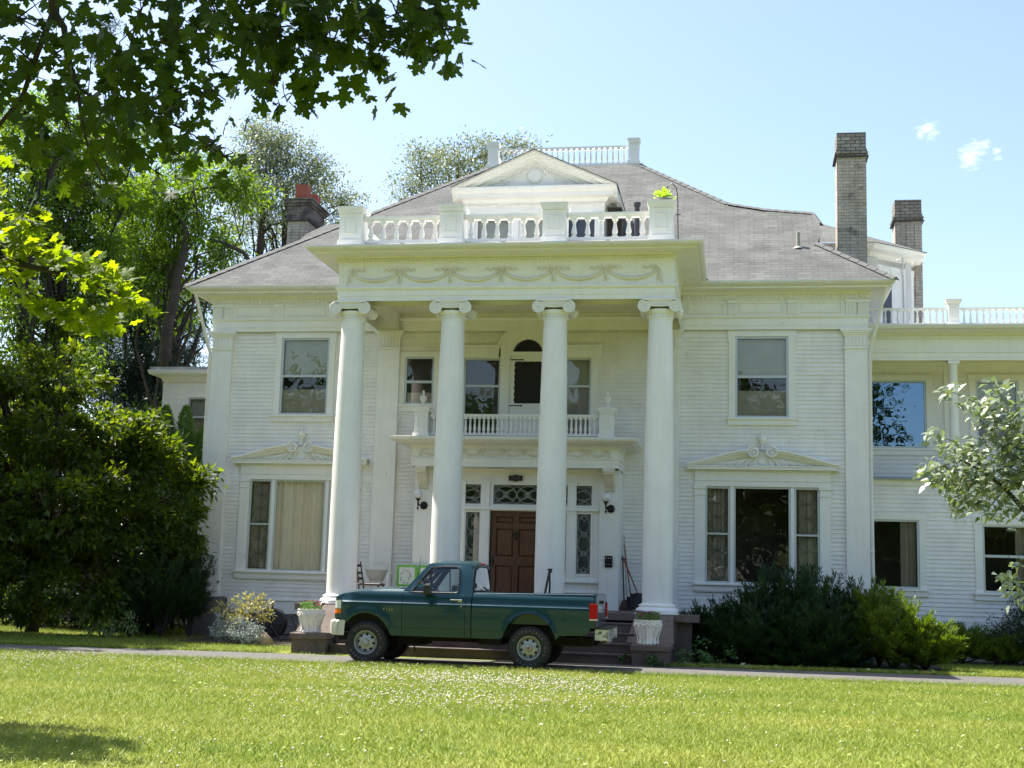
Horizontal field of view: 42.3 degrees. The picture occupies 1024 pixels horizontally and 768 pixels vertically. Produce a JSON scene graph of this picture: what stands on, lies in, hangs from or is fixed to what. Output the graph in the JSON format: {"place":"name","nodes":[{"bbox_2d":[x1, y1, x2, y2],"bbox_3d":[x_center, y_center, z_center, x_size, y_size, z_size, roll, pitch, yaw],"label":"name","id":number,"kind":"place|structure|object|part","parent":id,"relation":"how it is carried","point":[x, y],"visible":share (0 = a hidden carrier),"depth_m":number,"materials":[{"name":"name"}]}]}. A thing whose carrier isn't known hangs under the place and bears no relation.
{"place":"outdoors","nodes":[
{"label":"outdoors","id":0,"kind":"place"},
{"bbox_2d":[0,618,1023,767],"bbox_3d":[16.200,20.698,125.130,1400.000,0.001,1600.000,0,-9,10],"label":"lawn","id":1,"kind":"structure","parent":0,"point":[379,746],"depth_m":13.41,"materials":[{"name":"plant"}]},
{"bbox_2d":[0,376,161,596],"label":"background tree","id":2,"kind":"object","parent":1,"relation":"on","point":[83,470],"visible":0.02,"depth_m":43.42,"materials":[{"name":"green plant"}]},
{"bbox_2d":[0,79,164,621],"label":"locust tree","id":3,"kind":"object","parent":1,"relation":"on","point":[76,224],"visible":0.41,"depth_m":37.35,"materials":[{"name":"green plant"}]},
{"bbox_2d":[0,532,180,635],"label":"shade shrub","id":4,"kind":"object","parent":1,"relation":"on","point":[74,592],"visible":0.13,"depth_m":33.61,"materials":[{"name":"green plant"}]},
{"bbox_2d":[75,608,140,637],"bbox_3d":[-9.384,5.420,30.258,2.019,0.765,0.960,-4,-10,31],"label":"variegated plant","id":5,"kind":"object","parent":1,"relation":"on","point":[108,632],"visible":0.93,"depth_m":30.07,"materials":[{"name":"green plant"}]},
{"bbox_2d":[13,17,212,416],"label":"pine tree","id":6,"kind":"object","parent":1,"relation":"on","point":[132,386],"visible":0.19,"depth_m":46.91,"materials":[{"name":"green plant"}]},
{"bbox_2d":[0,118,228,633],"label":"broadleaf tree","id":7,"kind":"object","parent":1,"relation":"on","point":[42,553],"visible":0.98,"depth_m":30.63,"materials":[{"name":"green plant"}]},
{"bbox_2d":[134,404,183,628],"bbox_3d":[-9.258,3.470,34.625,1.510,5.990,1.461,0,-9,10],"label":"arborvitae","id":8,"kind":"object","parent":1,"relation":"on","point":[167,408],"visible":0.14,"depth_m":34.84,"materials":[{"name":"green plant"}]},
{"bbox_2d":[133,550,188,629],"bbox_3d":[-9.368,5.618,36.159,2.830,2.862,3.910,6,-10,-29],"label":"shade shrub","id":9,"kind":"object","parent":1,"relation":"on","point":[181,626],"visible":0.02,"depth_m":35.51,"materials":[{"name":"green plant"}]},
{"bbox_2d":[154,403,196,630],"bbox_3d":[-8.698,3.469,34.535,1.513,5.996,1.493,0,-9,10],"label":"arborvitae","id":10,"kind":"object","parent":1,"relation":"on","point":[186,425],"visible":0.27,"depth_m":34.67,"materials":[{"name":"green plant"}]},
{"bbox_2d":[177,426,203,538],"bbox_3d":[-8.177,3.741,34.190,1.262,5.386,1.222,0,-9,10],"label":"arborvitae","id":11,"kind":"object","parent":1,"relation":"on","point":[198,447],"visible":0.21,"depth_m":34.33,"materials":[{"name":"green plant"}]},
{"bbox_2d":[88,134,293,415],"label":"locust tree","id":12,"kind":"object","parent":1,"relation":"on","point":[177,213],"visible":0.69,"depth_m":40.94,"materials":[{"name":"green plant"}]},
{"bbox_2d":[141,635,291,645],"bbox_3d":[-6.242,5.901,30.422,4.700,0.001,3.100,0,-9,10],"label":"flower bed","id":13,"kind":"object","parent":1,"relation":"on","point":[285,642],"visible":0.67,"depth_m":30.35,"materials":[{"name":"soil"}]},
{"bbox_2d":[106,511,218,636],"bbox_3d":[-8.258,4.487,31.194,2.392,2.956,2.282,0,-9,10],"label":"yew shrub","id":14,"kind":"object","parent":13,"relation":"on","point":[182,594],"visible":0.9,"depth_m":30.76,"materials":[{"name":"green plant"}]},
{"bbox_2d":[211,591,275,642],"bbox_3d":[-5.930,5.125,29.076,1.578,1.179,0.983,0,-9,10],"label":"pale shrub","id":15,"kind":"object","parent":13,"relation":"on","point":[240,608],"visible":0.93,"depth_m":29.08,"materials":[{"name":"yellow plant"}]},
{"bbox_2d":[254,602,296,641],"bbox_3d":[-5.422,5.473,30.458,0.962,0.891,0.348,0,-9,10],"label":"hose reel cart","id":16,"kind":"object","parent":13,"relation":"on","point":[276,627],"visible":0.66,"depth_m":30.37,"materials":[{"name":"black plastic"}]},
{"bbox_2d":[209,613,271,644],"bbox_3d":[-5.939,5.340,28.683,1.503,0.736,0.860,0,-9,10],"label":"silver plant","id":17,"kind":"object","parent":1,"relation":"on","point":[233,633],"visible":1,"depth_m":28.68,"materials":[{"name":"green plant"}]},
{"bbox_2d":[0,0,485,337],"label":"maple tree","id":18,"kind":"object","parent":1,"relation":"on","point":[314,28],"visible":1,"depth_m":7.82,"materials":[{"name":"green plant"}]},
{"bbox_2d":[256,631,272,645],"bbox_3d":[-5.350,5.573,28.692,0.400,0.444,0.409,0,-9,10],"label":"field stone","id":19,"kind":"object","parent":1,"relation":"on","point":[263,640],"visible":0.57,"depth_m":28.53,"materials":[{"name":"beige stone"}]},
{"bbox_2d":[192,107,379,314],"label":"silver tree","id":20,"kind":"object","parent":1,"relation":"on","point":[267,142],"visible":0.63,"depth_m":60.35,"materials":[{"name":"green plant"}]},
{"bbox_2d":[377,125,551,203],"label":"silver tree","id":21,"kind":"object","parent":1,"relation":"on","point":[463,163],"visible":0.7,"depth_m":63.14,"materials":[{"name":"green plant"}]},
{"bbox_2d":[1,648,1022,767],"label":"clover flowers","id":22,"kind":"object","parent":1,"relation":"on","point":[458,679],"visible":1,"depth_m":18.79,"materials":[{"name":"beige plant"}]},
{"bbox_2d":[0,655,1023,767],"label":"lawn weeds","id":23,"kind":"object","parent":1,"relation":"on","point":[264,738],"visible":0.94,"depth_m":14.49,"materials":[{"name":"green plant"}]},
{"bbox_2d":[148,132,1023,666],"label":"mansion","id":24,"kind":"structure","parent":1,"relation":"on","point":[718,398],"depth_m":30.94,"materials":[{"name":"paint"}]},
{"bbox_2d":[180,392,205,455],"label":"window","id":25,"kind":"structure","parent":24,"relation":"in","point":[197,406],"depth_m":38.22,"materials":[{"name":"paint"}]},
{"bbox_2d":[231,426,369,580],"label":"window","id":26,"kind":"structure","parent":24,"relation":"in","point":[285,494],"depth_m":32.30,"materials":[{"name":"paint"}]},
{"bbox_2d":[269,332,336,421],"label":"window","id":27,"kind":"structure","parent":24,"relation":"in","point":[304,361],"depth_m":32.77,"materials":[{"name":"paint"}]},
{"bbox_2d":[297,600,325,632],"bbox_3d":[-4.017,4.650,26.492,0.579,0.642,0.573,0,-9,10],"label":"urn planter","id":28,"kind":"object","parent":24,"relation":"on","point":[310,619],"visible":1,"depth_m":26.32,"materials":[{"name":"white stone"}]},
{"bbox_2d":[357,561,384,588],"bbox_3d":[-3.186,4.440,29.564,0.595,0.934,0.460,0,-9,10],"label":"ladder back chair","id":29,"kind":"object","parent":24,"relation":"on","point":[362,579],"visible":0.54,"depth_m":29.44,"materials":[{"name":"brown wood"}]},
{"bbox_2d":[365,562,387,587],"bbox_3d":[-3.141,4.588,30.560,0.550,0.937,0.330,0,-9,10],"label":"basket stand","id":30,"kind":"object","parent":24,"relation":"on","point":[376,575],"visible":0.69,"depth_m":30.48,"materials":[{"name":"beige wicker"}]},
{"bbox_2d":[386,565,427,586],"bbox_3d":[-1.967,4.546,29.833,1.644,0.912,0.644,0,-9,10],"label":"metal glider","id":31,"kind":"object","parent":24,"relation":"on","point":[406,575],"visible":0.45,"depth_m":30.22,"materials":[{"name":"green metal"}]},
{"bbox_2d":[414,490,427,509],"bbox_3d":[-2.117,2.683,30.495,0.209,0.480,0.362,-4,-10,33],"label":"wall lamp","id":32,"kind":"object","parent":24,"relation":"attached to","point":[418,495],"visible":1,"depth_m":30.41,"materials":[{"name":"white glass"}]},
{"bbox_2d":[398,352,472,432],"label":"window","id":33,"kind":"structure","parent":24,"relation":"in","point":[419,371],"depth_m":32.29,"materials":[{"name":"paint"}]},
{"bbox_2d":[475,220,508,238],"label":"window","id":34,"kind":"structure","parent":24,"relation":"in","point":[491,225],"depth_m":33.32,"materials":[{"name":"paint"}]},
{"bbox_2d":[463,348,530,433],"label":"window","id":35,"kind":"structure","parent":24,"relation":"in","point":[485,386],"depth_m":33.58,"materials":[{"name":"paint"}]},
{"bbox_2d":[489,511,535,592],"bbox_3d":[0.074,3.997,30.254,1.200,2.170,0.129,0,-9,10],"label":"front door","id":36,"kind":"structure","parent":24,"relation":"in","point":[512,533],"depth_m":30.31,"materials":[{"name":"brown wood"}]},
{"bbox_2d":[509,475,522,481],"bbox_3d":[0.086,2.166,30.417,0.320,0.156,0.035,0,-9,10],"label":"house number plaque","id":37,"kind":"object","parent":24,"relation":"attached to","point":[515,478],"visible":1,"depth_m":30.40,"materials":[{"name":"black metal"}]},
{"bbox_2d":[509,356,541,433],"bbox_3d":[0.345,0.389,31.674,0.820,2.160,0.054,0,-9,10],"label":"balcony door","id":38,"kind":"structure","parent":24,"relation":"in","point":[525,370],"depth_m":31.71,"materials":[{"name":"paint"}]},
{"bbox_2d":[501,220,578,237],"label":"window","id":39,"kind":"structure","parent":24,"relation":"in","point":[530,225],"depth_m":33.17,"materials":[{"name":"paint"}]},
{"bbox_2d":[544,569,552,592],"bbox_3d":[0.653,4.533,26.396,0.102,1.703,1.553,0,-9,10],"label":"stair handrail","id":40,"kind":"object","parent":24,"relation":"attached to","point":[548,577],"visible":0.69,"depth_m":26.99,"materials":[{"name":"black metal"}]},
{"bbox_2d":[531,347,590,434],"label":"window","id":41,"kind":"structure","parent":24,"relation":"in","point":[578,370],"depth_m":31.57,"materials":[{"name":"paint"}]},
{"bbox_2d":[568,207,623,236],"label":"window","id":42,"kind":"structure","parent":24,"relation":"in","point":[582,223],"depth_m":33.53,"materials":[{"name":"glass"}]},
{"bbox_2d":[601,493,614,513],"bbox_3d":[2.151,2.693,29.767,0.209,0.480,0.362,-4,-10,33],"label":"wall lamp","id":43,"kind":"object","parent":24,"relation":"attached to","point":[605,497],"visible":1,"depth_m":29.68,"materials":[{"name":"white glass"}]},
{"bbox_2d":[605,556,612,567],"bbox_3d":[2.167,3.984,29.673,0.170,0.260,0.061,0,-9,10],"label":"mailbox panel","id":44,"kind":"object","parent":24,"relation":"attached to","point":[608,561],"visible":1,"depth_m":29.65,"materials":[{"name":"black metal"}]},
{"bbox_2d":[619,555,628,609],"bbox_3d":[2.574,4.540,30.229,0.220,1.237,0.196,0,-9,10],"label":"push broom","id":45,"kind":"object","parent":24,"relation":"on","point":[623,605],"visible":1,"depth_m":30.10,"materials":[{"name":"black"}]},
{"bbox_2d":[624,535,628,608],"bbox_3d":[2.667,4.337,30.504,0.231,1.726,0.201,0,-9,10],"label":"rake","id":46,"kind":"object","parent":24,"relation":"on","point":[625,573],"visible":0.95,"depth_m":30.49,"materials":[{"name":"beige"}]},
{"bbox_2d":[623,544,631,606],"bbox_3d":[2.639,4.417,30.327,0.157,1.504,0.448,7,-10,-33],"label":"garden spade","id":47,"kind":"object","parent":24,"relation":"on","point":[628,601],"visible":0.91,"depth_m":30.27,"materials":[{"name":"brown wood"}]},
{"bbox_2d":[621,558,641,609],"bbox_3d":[2.725,4.537,30.038,0.297,1.166,0.824,9,-11,-42],"label":"snow shovel","id":48,"kind":"object","parent":24,"relation":"on","point":[635,600],"visible":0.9,"depth_m":29.79,"materials":[{"name":"black plastic"}]},
{"bbox_2d":[633,610,662,644],"bbox_3d":[2.607,4.667,25.363,0.560,0.640,0.554,0,-9,10],"label":"urn planter","id":49,"kind":"object","parent":24,"relation":"on","point":[647,629],"visible":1,"depth_m":25.19,"materials":[{"name":"white stone"}]},
{"bbox_2d":[652,186,676,199],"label":"potted plant","id":50,"kind":"object","parent":24,"relation":"on","point":[662,194],"visible":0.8,"depth_m":28.12,"materials":[{"name":"green plant"}]},
{"bbox_2d":[667,183,680,239],"bbox_3d":[3.467,-3.650,28.501,0.340,1.420,0.022,0,-9,10],"label":"shepherd hook","id":51,"kind":"object","parent":24,"relation":"on","point":[677,214],"visible":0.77,"depth_m":28.51,"materials":[{"name":"black metal"}]},
{"bbox_2d":[726,330,797,424],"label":"window","id":52,"kind":"structure","parent":24,"relation":"in","point":[761,362],"depth_m":30.90,"materials":[{"name":"paint"}]},
{"bbox_2d":[687,430,838,594],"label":"window","id":53,"kind":"structure","parent":24,"relation":"in","point":[752,506],"depth_m":30.47,"materials":[{"name":"paint"}]},
{"bbox_2d":[883,289,891,322],"bbox_3d":[8.968,-2.169,34.313,1.937,1.954,0.306,2,-9,-5],"label":"window","id":54,"kind":"structure","parent":24,"relation":"in","point":[888,303],"depth_m":34.46,"materials":[{"name":"grey glass"}]},
{"bbox_2d":[870,513,929,596],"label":"window","id":55,"kind":"structure","parent":24,"relation":"in","point":[899,545],"depth_m":30.99,"materials":[{"name":"paint"}]},
{"bbox_2d":[872,375,934,455],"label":"window","id":56,"kind":"structure","parent":24,"relation":"in","point":[902,410],"depth_m":34.43,"materials":[{"name":"glass"}]},
{"bbox_2d":[968,374,1023,454],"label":"window","id":57,"kind":"structure","parent":24,"relation":"in","point":[974,380],"depth_m":32.48,"materials":[{"name":"paint"}]},
{"bbox_2d":[973,517,1023,600],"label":"window","id":58,"kind":"structure","parent":24,"relation":"in","point":[992,543],"depth_m":30.60,"materials":[{"name":"paint"}]},
{"bbox_2d":[618,636,737,666],"bbox_3d":[3.312,5.253,25.564,2.516,0.744,1.237,8,-10,-35],"label":"ground ivy","id":59,"kind":"object","parent":1,"relation":"on","point":[708,658],"visible":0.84,"depth_m":25.64,"materials":[{"name":"green plant"}]},
{"bbox_2d":[689,663,976,673],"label":"fallen leaves","id":60,"kind":"object","parent":1,"relation":"on","point":[693,665],"visible":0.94,"depth_m":25.20,"materials":[{"name":"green plant"}]},
{"bbox_2d":[687,658,1023,671],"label":"grass","id":61,"kind":"structure","parent":1,"relation":"on","point":[886,666],"depth_m":27.07,"materials":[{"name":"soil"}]},
{"bbox_2d":[680,558,876,668],"bbox_3d":[5.645,4.781,27.538,4.626,2.360,3.520,0,-9,10],"label":"yew shrub","id":62,"kind":"object","parent":61,"relation":"on","point":[797,624],"visible":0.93,"depth_m":26.61,"materials":[{"name":"green plant"}]},
{"bbox_2d":[843,575,968,669],"bbox_3d":[7.821,4.804,26.771,2.240,1.959,2.689,10,-12,-43],"label":"yew shrub","id":63,"kind":"object","parent":61,"relation":"on","point":[899,629],"visible":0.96,"depth_m":26.23,"materials":[{"name":"green plant"}]},
{"bbox_2d":[943,621,1023,664],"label":"juniper","id":64,"kind":"object","parent":61,"relation":"on","point":[979,643],"visible":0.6,"depth_m":28.86,"materials":[{"name":"green plant"}]},
{"bbox_2d":[982,580,1023,665],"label":"dark shrub","id":65,"kind":"object","parent":61,"relation":"on","point":[1013,623],"visible":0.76,"depth_m":29.12,"materials":[{"name":"green plant"}]},
{"bbox_2d":[912,376,1023,613],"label":"cherry tree","id":66,"kind":"object","parent":1,"relation":"on","point":[1014,478],"visible":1,"depth_m":10.47,"materials":[{"name":"green plant"}]},
{"bbox_2d":[0,644,1023,685],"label":"driveway","id":67,"kind":"structure","parent":0,"point":[728,671],"depth_m":24.45,"materials":[{"name":"grey asphalt"}]},
{"bbox_2d":[330,558,617,669],"bbox_3d":[-0.679,4.147,24.227,5.080,1.950,2.520,0,-9,10],"label":"pickup truck","id":68,"kind":"object","parent":67,"relation":"on","point":[535,630],"visible":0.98,"depth_m":23.37,"materials":[{"name":"teal paint"}]},
{"bbox_3d":[-1.381,4.056,23.393,1.132,0.815,0.120,0,-9,10],"label":"door","id":69,"kind":"part","parent":68,"relation":"part of","materials":[{"name":"teal paint"}]},
{"bbox_2d":[0,0,1023,524],"label":"sky","id":70,"kind":"structure","parent":0,"point":[743,102],"materials":[{"name":"blue"}]}
]}

